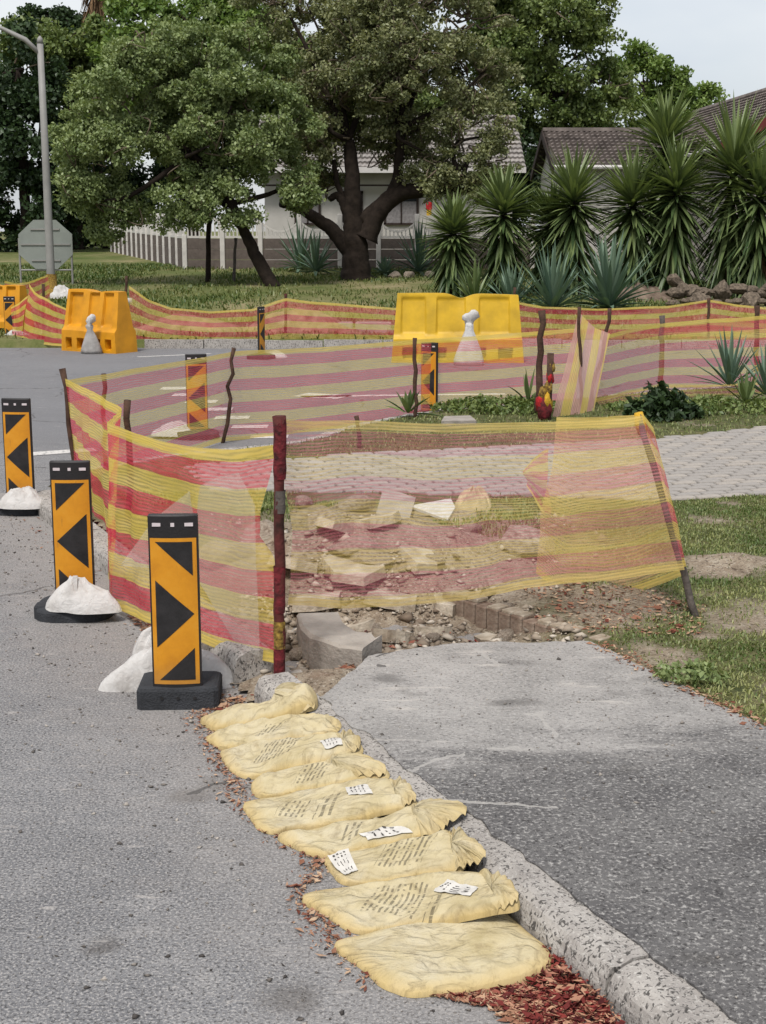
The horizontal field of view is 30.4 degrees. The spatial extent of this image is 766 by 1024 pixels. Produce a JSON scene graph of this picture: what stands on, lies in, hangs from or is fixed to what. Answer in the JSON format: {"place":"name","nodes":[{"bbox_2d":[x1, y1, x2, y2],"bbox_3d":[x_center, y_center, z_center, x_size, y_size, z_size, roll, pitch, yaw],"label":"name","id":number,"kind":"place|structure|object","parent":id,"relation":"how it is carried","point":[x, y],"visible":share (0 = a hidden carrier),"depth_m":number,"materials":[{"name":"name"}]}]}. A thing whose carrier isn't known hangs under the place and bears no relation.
{"place":"outdoors","nodes":[
{"label":"outdoors","id":0,"kind":"place"},
{"bbox_2d":[0,348,764,1023],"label":"road","id":1,"kind":"structure","parent":0,"point":[40,982],"depth_m":4.67,"materials":[{"name":"asphalt"}]},
{"bbox_2d":[0,398,37,515],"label":"delineator","id":2,"kind":"object","parent":1,"relation":"on","point":[18,442],"visible":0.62,"depth_m":9.79,"materials":[{"name":"orange plastic"}]},
{"bbox_2d":[0,486,41,509],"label":"white sandbag","id":3,"kind":"object","parent":2,"relation":"on","point":[26,497],"visible":0.97,"depth_m":9.68,"materials":[{"name":"fabric"}]},
{"bbox_2d":[34,460,116,622],"bbox_3d":[-1.579,0.129,7.183,0.400,0.795,0.400,0,11,-2],"label":"delineator","id":4,"kind":"object","parent":1,"relation":"on","point":[72,518],"visible":0.65,"depth_m":7.13,"materials":[{"name":"orange plastic"}]},
{"bbox_2d":[45,575,121,614],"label":"white sandbag","id":5,"kind":"object","parent":4,"relation":"on","point":[77,595],"visible":1,"depth_m":7.05,"materials":[{"name":"fabric"}]},
{"bbox_2d":[62,289,137,353],"bbox_3d":[-4.651,-3.128,22.983,1.220,1.000,0.505,7,13,32],"label":"water barrier","id":6,"kind":"object","parent":1,"relation":"on","point":[114,330],"visible":0.89,"depth_m":22.78,"materials":[{"name":"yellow plastic"}]},
{"bbox_2d":[98,647,233,691],"bbox_3d":[-0.929,0.657,6.101,0.602,0.191,0.203,-1,11,-4],"label":"white sandbag","id":7,"kind":"object","parent":1,"relation":"on","point":[127,675],"visible":0.35,"depth_m":6.03,"materials":[{"name":"fabric"}]},
{"bbox_2d":[137,513,222,709],"bbox_3d":[-0.848,0.391,5.822,0.335,0.815,0.243,0,11,-2],"label":"delineator","id":8,"kind":"object","parent":1,"relation":"on","point":[177,678],"visible":1,"depth_m":5.73,"materials":[{"name":"orange plastic"}]},
{"bbox_2d":[177,354,218,440],"bbox_3d":[-1.765,-1.101,13.349,0.400,0.795,0.400,-2,11,-8],"label":"delineator","id":9,"kind":"object","parent":1,"relation":"on","point":[192,416],"visible":0.69,"depth_m":13.30,"materials":[{"name":"orange plastic"}]},
{"bbox_2d":[221,348,235,442],"bbox_3d":[-1.433,-1.047,13.000,0.168,0.939,0.071,3,12,13],"label":"fence stake","id":10,"kind":"object","parent":1,"relation":"on","point":[233,350],"visible":0.94,"depth_m":12.96,"materials":[{"name":"brown wood"}]},
{"bbox_2d":[70,328,576,481],"bbox_3d":[-0.573,-1.086,13.071,1.364,0.928,6.902,9,14,38],"label":"barrier net","id":11,"kind":"object","parent":10,"relation":"attached to","point":[213,357],"visible":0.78,"depth_m":13.68,"materials":[{"name":"plastic"}]},
{"bbox_2d":[0,488,496,1023],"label":"grit","id":12,"kind":"object","parent":1,"relation":"on","point":[134,1016],"visible":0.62,"depth_m":4.82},
{"bbox_2d":[200,682,317,730],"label":"yellow sandbag","id":13,"kind":"object","parent":1,"relation":"on","point":[293,698],"visible":0.98,"depth_m":5.45,"materials":[{"name":"fabric"}]},
{"bbox_2d":[33,353,505,454],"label":"road markings","id":14,"kind":"object","parent":1,"relation":"on","point":[68,451],"visible":0.55,"depth_m":15.58,"materials":[{"name":"paint"}]},
{"bbox_2d":[206,713,341,749],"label":"yellow sandbag","id":15,"kind":"object","parent":1,"relation":"on","point":[280,727],"visible":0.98,"depth_m":5.30,"materials":[{"name":"fabric"}]},
{"bbox_2d":[183,706,378,991],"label":"leaf litter","id":16,"kind":"object","parent":1,"relation":"on","point":[314,866],"visible":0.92,"depth_m":4.31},
{"bbox_2d":[220,729,362,779],"bbox_3d":[-0.351,0.863,5.100,0.626,0.170,0.224,4,12,21],"label":"yellow sandbag","id":17,"kind":"object","parent":1,"relation":"on","point":[253,760],"visible":0.98,"depth_m":5.07,"materials":[{"name":"fabric"}]},
{"bbox_2d":[251,751,389,798],"bbox_3d":[-0.215,0.907,4.884,0.540,0.167,0.178,4,12,19],"label":"yellow sandbag","id":18,"kind":"object","parent":1,"relation":"on","point":[343,766],"visible":0.99,"depth_m":4.86,"materials":[{"name":"fabric"}]},
{"bbox_2d":[243,775,416,834],"bbox_3d":[-0.179,0.946,4.683,0.629,0.169,0.286,2,11,9],"label":"yellow sandbag","id":19,"kind":"object","parent":1,"relation":"on","point":[353,799],"visible":0.98,"depth_m":4.63,"materials":[{"name":"fabric"}]},
{"bbox_2d":[278,798,466,857],"bbox_3d":[-0.045,0.989,4.462,0.614,0.172,0.210,3,12,15],"label":"yellow sandbag","id":20,"kind":"object","parent":1,"relation":"on","point":[425,817],"visible":0.98,"depth_m":4.42,"materials":[{"name":"fabric"}]},
{"bbox_2d":[37,385,758,1023],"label":"kerb","id":21,"kind":"structure","parent":1,"relation":"on","point":[629,979],"depth_m":3.84,"materials":[{"name":"concrete"}]},
{"bbox_2d":[324,826,485,885],"bbox_3d":[0.062,1.031,4.258,0.547,0.170,0.205,4,12,20],"label":"yellow sandbag","id":22,"kind":"object","parent":1,"relation":"on","point":[458,849],"visible":0.99,"depth_m":4.22,"materials":[{"name":"fabric"}]},
{"bbox_2d":[301,868,519,934],"bbox_3d":[0.074,1.081,4.035,0.651,0.159,0.278,2,11,9],"label":"yellow sandbag","id":23,"kind":"object","parent":1,"relation":"on","point":[437,897],"visible":1,"depth_m":4.00,"materials":[{"name":"fabric"}]},
{"bbox_2d":[409,342,437,413],"bbox_3d":[0.492,-1.377,14.734,0.400,0.795,0.400,9,14,37],"label":"delineator","id":24,"kind":"object","parent":1,"relation":"on","point":[432,390],"visible":0.56,"depth_m":14.68,"materials":[{"name":"orange plastic"}]},
{"bbox_2d":[334,914,551,997],"bbox_3d":[0.163,1.178,3.789,0.508,0.065,0.398,-4,12,-21],"label":"yellow sandbag","id":25,"kind":"object","parent":1,"relation":"on","point":[418,960],"visible":0.94,"depth_m":3.75,"materials":[{"name":"fabric"}]},
{"bbox_2d":[391,293,523,362],"bbox_3d":[1.118,-2.777,21.171,1.980,1.020,0.505,0,11,1],"label":"water barrier","id":26,"kind":"object","parent":1,"relation":"on","point":[427,315],"visible":0.73,"depth_m":21.02,"materials":[{"name":"yellow plastic"}]},
{"bbox_2d":[454,310,483,365],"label":"tied sandbag","id":27,"kind":"object","parent":1,"relation":"on","point":[470,317],"visible":0.8,"depth_m":20.49,"materials":[{"name":"fabric"}]},
{"bbox_2d":[429,989,583,1023],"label":"leaf litter","id":28,"kind":"object","parent":1,"relation":"on","point":[515,1019],"visible":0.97,"depth_m":3.57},
{"bbox_2d":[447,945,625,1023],"bbox_3d":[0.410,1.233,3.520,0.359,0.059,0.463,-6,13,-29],"label":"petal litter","id":29,"kind":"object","parent":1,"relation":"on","point":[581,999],"visible":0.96,"depth_m":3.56,"materials":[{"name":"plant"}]},
{"bbox_2d":[0,231,765,347],"bbox_3d":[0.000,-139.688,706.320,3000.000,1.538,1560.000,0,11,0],"label":"ground","id":30,"kind":"structure","parent":0,"point":[96,255],"depth_m":34.22,"materials":[{"name":"plant"}]},
{"bbox_2d":[0,284,34,331],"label":"water barrier","id":31,"kind":"object","parent":30,"relation":"on","point":[19,292],"visible":0.42,"depth_m":25.30,"materials":[{"name":"orange plastic"}]},
{"bbox_2d":[0,26,56,295],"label":"lamp post","id":32,"kind":"object","parent":30,"relation":"on","point":[38,50],"visible":0.81,"depth_m":32.78,"materials":[{"name":"metal"}]},
{"bbox_2d":[22,284,65,345],"bbox_3d":[-5.774,-3.343,23.842,1.174,1.022,0.164,10,15,41],"label":"barrier net","id":33,"kind":"object","parent":30,"relation":"on","point":[48,329],"visible":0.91,"depth_m":23.80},
{"bbox_2d":[2,2,85,172],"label":"background tree","id":34,"kind":"object","parent":30,"relation":"on","point":[68,17],"visible":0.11,"depth_m":104.44,"materials":[{"name":"green plant"}]},
{"bbox_2d":[18,220,73,283],"bbox_3d":[-8.835,-6.744,36.881,1.430,1.778,0.100,0,11,0],"label":"stop sign","id":35,"kind":"object","parent":30,"relation":"on","point":[31,244],"visible":0.77,"depth_m":36.82,"materials":[{"name":"metal"}]},
{"bbox_2d":[0,19,97,252],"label":"background tree","id":36,"kind":"object","parent":30,"relation":"on","point":[19,98],"visible":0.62,"depth_m":59.43,"materials":[{"name":"green plant"}]},
{"bbox_2d":[0,10,140,249],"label":"background tree","id":37,"kind":"object","parent":30,"relation":"on","point":[71,47],"visible":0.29,"depth_m":62.38,"materials":[{"name":"green plant"}]},
{"bbox_2d":[39,156,220,247],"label":"background tree","id":38,"kind":"object","parent":30,"relation":"on","point":[138,177],"visible":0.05,"depth_m":65.60,"materials":[{"name":"green plant"}]},
{"bbox_2d":[48,0,328,286],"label":"shade tree","id":39,"kind":"object","parent":30,"relation":"on","point":[197,123],"visible":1,"depth_m":35.41,"materials":[{"name":"green plant"}]},
{"bbox_2d":[134,314,243,334],"bbox_3d":[-3.458,-3.340,25.234,3.200,0.428,1.200,0,11,0],"label":"soil heap","id":40,"kind":"object","parent":30,"relation":"on","point":[200,325],"visible":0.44,"depth_m":25.00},
{"bbox_2d":[84,0,309,238],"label":"background tree","id":41,"kind":"object","parent":30,"relation":"on","point":[124,12],"visible":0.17,"depth_m":60.27,"materials":[{"name":"green plant"}]},
{"bbox_2d":[129,286,395,338],"bbox_3d":[-1.020,-3.298,23.919,6.559,1.081,0.060,0,11,0],"label":"barrier net","id":42,"kind":"object","parent":30,"relation":"on","point":[351,324],"visible":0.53,"depth_m":23.93,"materials":[{"name":"plastic"}]},
{"bbox_2d":[273,216,325,271],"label":"aloe","id":43,"kind":"object","parent":30,"relation":"on","point":[298,248],"visible":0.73,"depth_m":42.58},
{"bbox_2d":[243,308,360,335],"bbox_3d":[-1.492,-3.399,25.223,3.000,0.538,1.400,0,11,0],"label":"soil heap","id":44,"kind":"object","parent":30,"relation":"on","point":[310,328],"visible":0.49,"depth_m":24.94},
{"bbox_2d":[286,230,341,274],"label":"aloe","id":45,"kind":"object","parent":30,"relation":"on","point":[316,263],"visible":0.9,"depth_m":41.45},
{"bbox_2d":[109,213,535,268],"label":"precast wall","id":46,"kind":"structure","parent":30,"relation":"on","point":[180,249],"depth_m":44.19,"materials":[{"name":"white paint"}]},
{"bbox_2d":[233,31,471,138],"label":"background tree","id":47,"kind":"object","parent":30,"relation":"on","point":[425,100],"visible":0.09,"depth_m":63.53,"materials":[{"name":"green plant"}]},
{"bbox_2d":[228,0,526,280],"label":"old tree","id":48,"kind":"object","parent":30,"relation":"on","point":[382,72],"visible":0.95,"depth_m":37.66,"materials":[{"name":"green plant"}]},
{"bbox_2d":[259,115,525,238],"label":"white house","id":49,"kind":"structure","parent":30,"relation":"on","point":[375,181],"depth_m":50.93,"materials":[{"name":"paint"}]},
{"bbox_2d":[384,198,418,224],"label":"window","id":50,"kind":"structure","parent":49,"relation":"in","point":[404,213],"depth_m":50.94,"materials":[{"name":"grey glass"}]},
{"bbox_2d":[384,219,440,275],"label":"aloe","id":51,"kind":"object","parent":30,"relation":"on","point":[419,267],"visible":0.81,"depth_m":41.42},
{"bbox_2d":[413,186,492,296],"bbox_3d":[1.592,-5.916,32.471,1.948,3.188,1.962,0,11,0],"label":"yucca","id":52,"kind":"object","parent":30,"relation":"on","point":[451,244],"visible":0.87,"depth_m":32.19,"materials":[{"name":"green plant"}]},
{"bbox_2d":[144,338,765,348],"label":"kerb","id":53,"kind":"structure","parent":30,"relation":"on","point":[208,344],"depth_m":23.58,"materials":[{"name":"concrete"}]},
{"bbox_2d":[447,257,495,297],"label":"agave","id":54,"kind":"object","parent":30,"relation":"on","point":[473,288],"visible":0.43,"depth_m":29.91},
{"bbox_2d":[465,159,550,293],"bbox_3d":[2.782,-6.339,32.994,2.119,3.830,2.158,-6,13,-28],"label":"yucca","id":55,"kind":"object","parent":30,"relation":"on","point":[501,196],"visible":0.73,"depth_m":32.66,"materials":[{"name":"green plant"}]},
{"bbox_2d":[479,260,541,312],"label":"agave","id":56,"kind":"object","parent":30,"relation":"on","point":[507,283],"visible":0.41,"depth_m":28.89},
{"bbox_2d":[512,128,540,235],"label":"background tree","id":57,"kind":"object","parent":30,"relation":"on","point":[529,156],"visible":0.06,"depth_m":54.74,"materials":[{"name":"green plant"}]},
{"bbox_2d":[439,0,642,153],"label":"background tree","id":58,"kind":"object","parent":30,"relation":"on","point":[586,23],"visible":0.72,"depth_m":54.78,"materials":[{"name":"green plant"}]},
{"bbox_2d":[515,179,587,294],"bbox_3d":[4.012,-6.361,33.803,1.937,3.312,1.970,0,11,0],"label":"yucca","id":59,"kind":"object","parent":30,"relation":"on","point":[543,231],"visible":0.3,"depth_m":33.51,"materials":[{"name":"green plant"}]},
{"bbox_2d":[504,240,607,313],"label":"agave","id":60,"kind":"object","parent":30,"relation":"on","point":[551,291],"visible":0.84,"depth_m":28.63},
{"bbox_2d":[520,141,619,297],"bbox_3d":[4.500,-6.533,33.192,2.572,4.363,2.577,0,11,0],"label":"yucca","id":61,"kind":"object","parent":30,"relation":"on","point":[573,180],"visible":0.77,"depth_m":32.76,"materials":[{"name":"green plant"}]},
{"bbox_2d":[566,229,660,314],"bbox_3d":[4.765,-4.947,29.223,2.229,1.902,2.462,0,11,0],"label":"agave","id":62,"kind":"object","parent":30,"relation":"on","point":[609,279],"visible":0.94,"depth_m":29.00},
{"bbox_2d":[584,143,677,287],"bbox_3d":[5.771,-6.453,32.792,2.485,4.311,2.419,0,11,0],"label":"yucca","id":63,"kind":"object","parent":30,"relation":"on","point":[626,189],"visible":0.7,"depth_m":32.37,"materials":[{"name":"green plant"}]},
{"bbox_2d":[530,88,765,282],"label":"tiled house","id":64,"kind":"structure","parent":30,"relation":"on","point":[609,140],"depth_m":41.30,"materials":[{"name":"tile"}]},
{"bbox_2d":[596,36,729,131],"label":"background tree","id":65,"kind":"object","parent":30,"relation":"on","point":[656,68],"visible":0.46,"depth_m":60.08,"materials":[{"name":"green plant"}]},
{"bbox_2d":[617,79,720,285],"bbox_3d":[6.757,-7.543,33.761,2.598,5.481,2.580,0,11,0],"label":"yucca","id":66,"kind":"object","parent":30,"relation":"on","point":[666,120],"visible":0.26,"depth_m":33.20,"materials":[{"name":"green plant"}]},
{"bbox_2d":[615,128,736,292],"bbox_3d":[6.721,-6.571,32.527,2.841,4.624,2.797,0,11,0],"label":"yucca","id":67,"kind":"object","parent":30,"relation":"on","point":[677,256],"visible":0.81,"depth_m":32.19,"materials":[{"name":"green plant"}]},
{"bbox_2d":[707,298,709,337],"bbox_3d":[5.541,-3.260,23.979,0.081,0.759,0.065,0,11,0],"label":"fence stake","id":68,"kind":"object","parent":30,"relation":"on","point":[708,309],"visible":0.69,"depth_m":23.94,"materials":[{"name":"brown wood"}]},
{"bbox_2d":[519,300,765,338],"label":"barrier net","id":69,"kind":"object","parent":68,"relation":"hanging from","point":[646,310],"visible":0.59,"depth_m":23.97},
{"bbox_2d":[668,90,765,297],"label":"yucca","id":70,"kind":"object","parent":30,"relation":"on","point":[735,133],"visible":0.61,"depth_m":32.47,"materials":[{"name":"green plant"}]},
{"bbox_2d":[708,136,765,297],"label":"yucca","id":71,"kind":"object","parent":30,"relation":"on","point":[756,232],"visible":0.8,"depth_m":32.03,"materials":[{"name":"green plant"}]},
{"bbox_2d":[0,0,765,230],"label":"sky","id":72,"kind":"structure","parent":0,"point":[724,41],"materials":[{"name":"white"}]},
{"bbox_2d":[48,387,765,725],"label":"verge","id":73,"kind":"structure","parent":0,"point":[321,682],"depth_m":7.54,"materials":[{"name":"soil"}]},
{"bbox_2d":[59,368,76,459],"bbox_3d":[-2.202,-0.494,9.975,0.162,1.048,0.055,5,12,24],"label":"fence stake","id":74,"kind":"object","parent":73,"relation":"on","point":[63,374],"visible":0.61,"depth_m":9.93,"materials":[{"name":"brown wood"}]},
{"bbox_2d":[65,379,274,662],"bbox_3d":[-1.485,-0.134,7.880,0.398,1.091,4.549,-5,12,-22],"label":"barrier net","id":75,"kind":"object","parent":74,"relation":"attached to","point":[113,428],"visible":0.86,"depth_m":6.35,"materials":[{"name":"plastic"}]},
{"bbox_2d":[272,415,286,673],"bbox_3d":[-0.432,0.214,5.875,0.074,1.240,0.055,0,11,0],"label":"fence stake","id":76,"kind":"object","parent":73,"relation":"on","point":[279,467],"visible":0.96,"depth_m":5.84,"materials":[{"name":"red wood"}]},
{"bbox_2d":[285,416,684,607],"bbox_3d":[0.453,-0.026,6.377,1.956,0.920,0.342,-4,12,-20],"label":"barrier net","id":77,"kind":"object","parent":76,"relation":"attached to","point":[477,594],"visible":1,"depth_m":6.48,"materials":[{"name":"plastic"}]},
{"bbox_2d":[292,591,341,612],"bbox_3d":[-0.324,0.446,7.153,0.233,0.066,0.301,1,11,6],"label":"concrete plate","id":78,"kind":"object","parent":73,"relation":"on","point":[332,595],"visible":0.74,"depth_m":7.06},
{"bbox_2d":[117,487,539,541],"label":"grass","id":79,"kind":"structure","parent":73,"relation":"on","point":[269,505],"depth_m":8.72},
{"bbox_2d":[297,612,381,668],"bbox_3d":[-0.217,0.622,6.395,0.284,0.197,0.670,-6,13,-26],"label":"broken kerb stone","id":80,"kind":"object","parent":73,"relation":"on","point":[328,640],"visible":0.72,"depth_m":6.26,"materials":[{"name":"grey concrete"}]},
{"bbox_2d":[330,495,375,511],"bbox_3d":[-0.196,-0.043,8.972,0.363,0.125,0.220,-7,13,-32],"label":"concrete lump","id":81,"kind":"object","parent":73,"relation":"on","point":[355,502],"visible":0.73,"depth_m":8.90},
{"bbox_2d":[320,552,386,585],"bbox_3d":[-0.151,0.283,7.327,0.306,0.060,0.412,-5,20,-18],"label":"concrete plate","id":82,"kind":"object","parent":73,"relation":"on","point":[361,575],"visible":0.7,"depth_m":7.24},
{"bbox_2d":[328,535,381,555],"bbox_3d":[-0.145,0.180,7.437,0.296,0.112,0.172,0,11,-2],"label":"concrete lump","id":83,"kind":"object","parent":73,"relation":"on","point":[347,547],"visible":0.85,"depth_m":7.38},
{"bbox_2d":[376,487,415,518],"bbox_3d":[0.088,-0.029,8.781,0.229,0.120,0.751,1,11,5],"label":"concrete slab","id":84,"kind":"object","parent":73,"relation":"on","point":[402,506],"depth_m":8.73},
{"bbox_2d":[226,532,587,674],"bbox_3d":[0.084,0.439,6.824,1.706,0.390,1.532,0,11,0],"label":"rubble","id":85,"kind":"object","parent":73,"relation":"on","point":[423,640],"visible":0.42,"depth_m":6.98,"materials":[{"name":"concrete"}]},
{"bbox_2d":[211,507,613,596],"bbox_3d":[0.017,0.088,8.286,2.697,0.297,2.419,0,11,0],"label":"rubble","id":86,"kind":"object","parent":73,"relation":"on","point":[408,567],"visible":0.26,"depth_m":7.75,"materials":[{"name":"concrete"}]},
{"bbox_2d":[397,545,436,573],"bbox_3d":[0.202,0.246,7.478,0.213,0.060,0.334,5,18,-24],"label":"concrete plate","id":87,"kind":"object","parent":73,"relation":"on","point":[413,550],"visible":0.77,"depth_m":7.40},
{"bbox_2d":[413,498,454,521],"bbox_3d":[0.365,-0.011,8.497,0.273,0.045,0.478,-4,12,-17],"label":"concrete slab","id":88,"kind":"object","parent":73,"relation":"on","point":[433,508],"visible":0.93,"depth_m":8.53,"materials":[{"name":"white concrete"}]},
{"bbox_2d":[174,387,765,474],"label":"grass","id":89,"kind":"structure","parent":73,"relation":"on","point":[515,433],"depth_m":12.99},
{"bbox_2d":[455,485,492,511],"bbox_3d":[0.561,-0.070,8.808,0.264,0.218,0.258,0,11,0],"label":"rock","id":90,"kind":"object","parent":73,"relation":"on","point":[475,503],"visible":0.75,"depth_m":8.74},
{"bbox_2d":[428,393,575,415],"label":"ground cover","id":91,"kind":"object","parent":73,"relation":"on","point":[485,403],"visible":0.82,"depth_m":14.38,"materials":[{"name":"green plant"}]},
{"bbox_2d":[498,525,554,560],"bbox_3d":[0.788,0.200,7.936,0.240,0.216,0.411,-9,14,-37],"label":"concrete lump","id":92,"kind":"object","parent":73,"relation":"on","point":[513,532],"visible":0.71,"depth_m":7.83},
{"bbox_2d":[442,588,611,640],"bbox_3d":[0.676,0.561,6.797,0.109,0.195,1.038,-10,15,-40],"label":"trench edging","id":93,"kind":"object","parent":73,"relation":"on","point":[482,612],"visible":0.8,"depth_m":6.86,"materials":[{"name":"brick"}]},
{"bbox_2d":[523,448,550,513],"bbox_3d":[1.006,-0.202,9.213,0.046,0.476,0.288,-6,13,-27],"label":"net scrap","id":94,"kind":"object","parent":73,"relation":"on","point":[541,487],"visible":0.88,"depth_m":9.17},
{"bbox_2d":[534,310,545,414],"bbox_3d":[1.582,-1.482,14.194,0.106,1.102,0.093,0,11,0],"label":"fence stake","id":95,"kind":"object","parent":73,"relation":"on","point":[540,353],"visible":0.8,"depth_m":14.14,"materials":[{"name":"brown wood"}]},
{"bbox_2d":[535,353,554,420],"bbox_3d":[1.585,-1.201,13.761,0.185,0.701,0.143,0,11,0],"label":"bundled stake","id":96,"kind":"object","parent":73,"relation":"on","point":[544,403],"visible":0.98,"depth_m":13.73,"materials":[{"name":"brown wood"}]},
{"bbox_2d":[553,315,609,416],"bbox_3d":[2.015,-1.502,14.366,0.253,1.046,1.171,5,12,25],"label":"barrier net","id":97,"kind":"object","parent":73,"relation":"on","point":[588,329],"visible":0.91,"depth_m":14.46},
{"bbox_2d":[536,415,680,589],"bbox_3d":[1.176,-0.007,7.167,0.745,1.041,0.275,8,14,36],"label":"barrier net","id":98,"kind":"object","parent":73,"relation":"on","point":[661,579],"visible":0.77,"depth_m":7.21,"materials":[{"name":"plastic"}]},
{"bbox_2d":[521,575,707,639],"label":"leaf litter","id":99,"kind":"object","parent":73,"relation":"on","point":[659,608],"visible":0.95,"depth_m":6.89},
{"bbox_2d":[512,493,765,723],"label":"grass","id":100,"kind":"structure","parent":73,"relation":"on","point":[727,550],"depth_m":7.70,"materials":[{"name":"plant"}]},
{"bbox_2d":[621,380,704,422],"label":"shrub","id":101,"kind":"object","parent":73,"relation":"on","point":[660,401],"visible":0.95,"depth_m":13.78,"materials":[{"name":"green plant"}]},
{"bbox_2d":[639,414,698,616],"bbox_3d":[1.375,0.041,6.772,0.404,1.017,0.041,9,15,39],"label":"fence stake","id":102,"kind":"object","parent":73,"relation":"on","point":[692,607],"visible":0.81,"depth_m":6.76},
{"bbox_2d":[595,315,765,401],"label":"barrier net","id":103,"kind":"object","parent":73,"relation":"on","point":[689,323],"visible":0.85,"depth_m":16.62,"materials":[{"name":"plastic"}]},
{"bbox_2d":[602,394,765,415],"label":"ground cover","id":104,"kind":"object","parent":73,"relation":"on","point":[759,404],"visible":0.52,"depth_m":14.38,"materials":[{"name":"green plant"}]},
{"bbox_2d":[652,657,729,686],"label":"weed","id":105,"kind":"object","parent":73,"relation":"on","point":[665,671],"visible":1,"depth_m":5.73,"materials":[{"name":"green plant"}]},
{"bbox_2d":[685,326,761,387],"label":"agave","id":106,"kind":"object","parent":73,"relation":"on","point":[730,362],"visible":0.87,"depth_m":16.05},
{"bbox_2d":[186,426,765,500],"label":"driveway","id":107,"kind":"structure","parent":0,"point":[719,464],"depth_m":10.87,"materials":[{"name":"brick"}]},
{"bbox_2d":[319,641,765,1023],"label":"pavement","id":108,"kind":"structure","parent":0,"point":[710,896],"depth_m":4.74,"materials":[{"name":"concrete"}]},
{"bbox_2d":[345,642,757,997],"bbox_3d":[1.504,0.965,4.342,2.122,0.020,4.549,-5,12,-25],"label":"grit","id":109,"kind":"object","parent":108,"relation":"on","point":[601,774],"visible":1,"depth_m":5.16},
{"bbox_2d":[587,640,765,728],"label":"leaf litter","id":110,"kind":"object","parent":108,"relation":"on","point":[734,710],"visible":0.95,"depth_m":5.61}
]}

